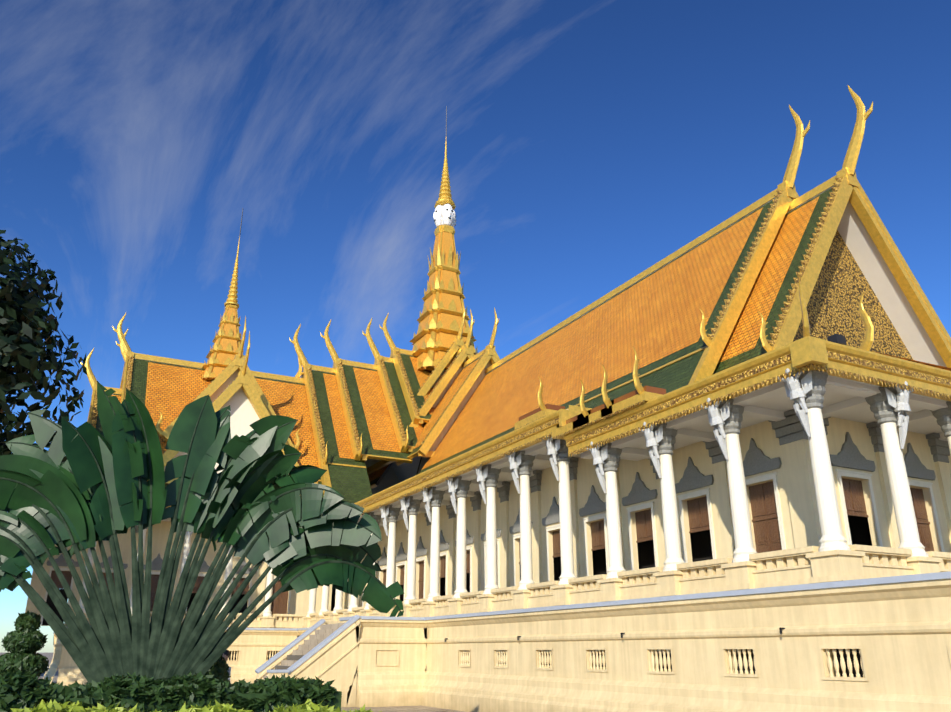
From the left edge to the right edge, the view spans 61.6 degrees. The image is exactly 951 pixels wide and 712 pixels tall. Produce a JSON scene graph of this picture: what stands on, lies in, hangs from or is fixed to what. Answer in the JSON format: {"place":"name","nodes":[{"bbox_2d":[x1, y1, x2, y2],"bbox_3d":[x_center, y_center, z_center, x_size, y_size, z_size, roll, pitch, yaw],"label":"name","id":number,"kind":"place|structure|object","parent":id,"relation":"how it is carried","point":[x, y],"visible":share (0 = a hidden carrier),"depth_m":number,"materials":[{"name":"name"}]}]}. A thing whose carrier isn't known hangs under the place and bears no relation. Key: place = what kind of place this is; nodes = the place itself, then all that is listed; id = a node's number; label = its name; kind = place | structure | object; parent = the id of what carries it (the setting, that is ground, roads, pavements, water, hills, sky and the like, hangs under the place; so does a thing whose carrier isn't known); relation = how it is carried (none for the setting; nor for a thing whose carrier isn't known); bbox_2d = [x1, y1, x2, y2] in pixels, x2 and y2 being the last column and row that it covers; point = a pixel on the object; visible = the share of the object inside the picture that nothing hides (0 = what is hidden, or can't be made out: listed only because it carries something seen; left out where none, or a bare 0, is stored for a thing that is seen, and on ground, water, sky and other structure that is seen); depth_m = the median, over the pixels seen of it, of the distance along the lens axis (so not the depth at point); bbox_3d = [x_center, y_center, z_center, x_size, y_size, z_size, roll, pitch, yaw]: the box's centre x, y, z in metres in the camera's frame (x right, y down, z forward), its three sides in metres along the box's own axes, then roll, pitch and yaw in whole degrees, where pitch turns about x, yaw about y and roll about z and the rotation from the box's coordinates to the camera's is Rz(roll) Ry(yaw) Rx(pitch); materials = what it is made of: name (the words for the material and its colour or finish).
{"place":"outdoors","nodes":[
{"label":"outdoors","id":0,"kind":"place"},
{"bbox_2d":[0,653,464,711],"bbox_3d":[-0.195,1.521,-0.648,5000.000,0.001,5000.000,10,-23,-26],"label":"ground","id":1,"kind":"structure","parent":0,"point":[49,656],"depth_m":24.81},
{"bbox_2d":[0,610,48,676],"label":"cloud topiary","id":2,"kind":"object","parent":1,"relation":"on","point":[25,641],"depth_m":12.29,"materials":[{"name":"green plant"}]},
{"bbox_2d":[0,230,86,552],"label":"tree","id":3,"kind":"object","parent":1,"relation":"on","point":[23,351],"visible":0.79,"depth_m":31.24,"materials":[{"name":"green plant"}]},
{"bbox_2d":[0,670,341,711],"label":"dark hedge","id":4,"kind":"object","parent":1,"relation":"on","point":[19,690],"visible":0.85,"depth_m":8.23,"materials":[{"name":"green plant"}]},
{"bbox_2d":[10,699,381,711],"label":"yellow hedge","id":5,"kind":"object","parent":1,"relation":"on","point":[55,706],"visible":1,"depth_m":5.64,"materials":[{"name":"plant"}]},
{"bbox_2d":[0,381,404,682],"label":"travellers palm","id":6,"kind":"object","parent":1,"relation":"on","point":[250,504],"visible":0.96,"depth_m":13.06,"materials":[{"name":"green plant"}]},
{"bbox_2d":[204,652,230,681],"bbox_3d":[-4.918,6.137,14.506,1.014,1.951,1.043,10,-23,-26],"label":"topiary cone","id":7,"kind":"object","parent":1,"relation":"on","point":[219,669],"visible":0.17,"depth_m":14.49,"materials":[{"name":"green plant"}]},
{"bbox_2d":[263,615,359,706],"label":"stair parapet","id":8,"kind":"structure","parent":1,"relation":"on","point":[326,653],"depth_m":25.71,"materials":[{"name":"beige paint"}]},
{"bbox_2d":[43,571,950,711],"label":"podium","id":9,"kind":"object","parent":1,"relation":"on","point":[881,644],"visible":0.73,"depth_m":16.66,"materials":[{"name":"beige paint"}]},
{"bbox_2d":[25,417,950,627],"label":"walls","id":10,"kind":"structure","parent":9,"relation":"on","point":[783,508],"depth_m":21.32,"materials":[{"name":"paint"}]},
{"bbox_2d":[46,407,949,573],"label":"ornament wall","id":11,"kind":"structure","parent":10,"relation":"attached to","point":[789,429],"depth_m":19.81,"materials":[{"name":"grey paint"}]},
{"bbox_2d":[289,85,950,502],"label":"roofs","id":12,"kind":"structure","parent":10,"relation":"on","point":[723,295],"depth_m":30.85,"materials":[{"name":"orange tile"}]},
{"bbox_2d":[81,313,323,497],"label":"side spire roofs","id":13,"kind":"structure","parent":12,"relation":"on","point":[165,390],"depth_m":44.59,"materials":[{"name":"orange tile"}]},
{"bbox_2d":[202,210,243,380],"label":"spire","id":14,"kind":"structure","parent":13,"relation":"on","point":[224,350],"depth_m":48.33,"materials":[{"name":"metal"}]},
{"bbox_2d":[409,106,477,371],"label":"spire","id":15,"kind":"structure","parent":12,"relation":"on","point":[439,319],"depth_m":56.28,"materials":[{"name":"metal"}]},
{"bbox_2d":[166,336,950,514],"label":"eave fascia","id":16,"kind":"structure","parent":12,"relation":"attached to","point":[807,353],"depth_m":16.99,"materials":[{"name":"gold metal"}]},
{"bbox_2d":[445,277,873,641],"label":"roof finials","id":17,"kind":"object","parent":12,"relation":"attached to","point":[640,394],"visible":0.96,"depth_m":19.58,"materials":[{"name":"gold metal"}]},
{"bbox_2d":[74,544,950,627],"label":"balustrade","id":18,"kind":"object","parent":9,"relation":"on","point":[801,565],"visible":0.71,"depth_m":17.28,"materials":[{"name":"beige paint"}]},
{"bbox_2d":[79,368,950,616],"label":"colonnade","id":19,"kind":"object","parent":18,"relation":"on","point":[888,405],"visible":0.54,"depth_m":18.66,"materials":[{"name":"white paint"}]},
{"bbox_2d":[161,375,947,527],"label":"ceiling","id":20,"kind":"structure","parent":19,"relation":"on","point":[844,398],"depth_m":18.18,"materials":[{"name":"white paint"}]},
{"bbox_2d":[255,619,339,678],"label":"stair parapet","id":21,"kind":"structure","parent":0,"point":[273,661],"depth_m":28.60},
{"bbox_2d":[0,0,950,652],"label":"sky","id":22,"kind":"structure","parent":0,"point":[590,142],"materials":[{"name":"blue"}]}
]}

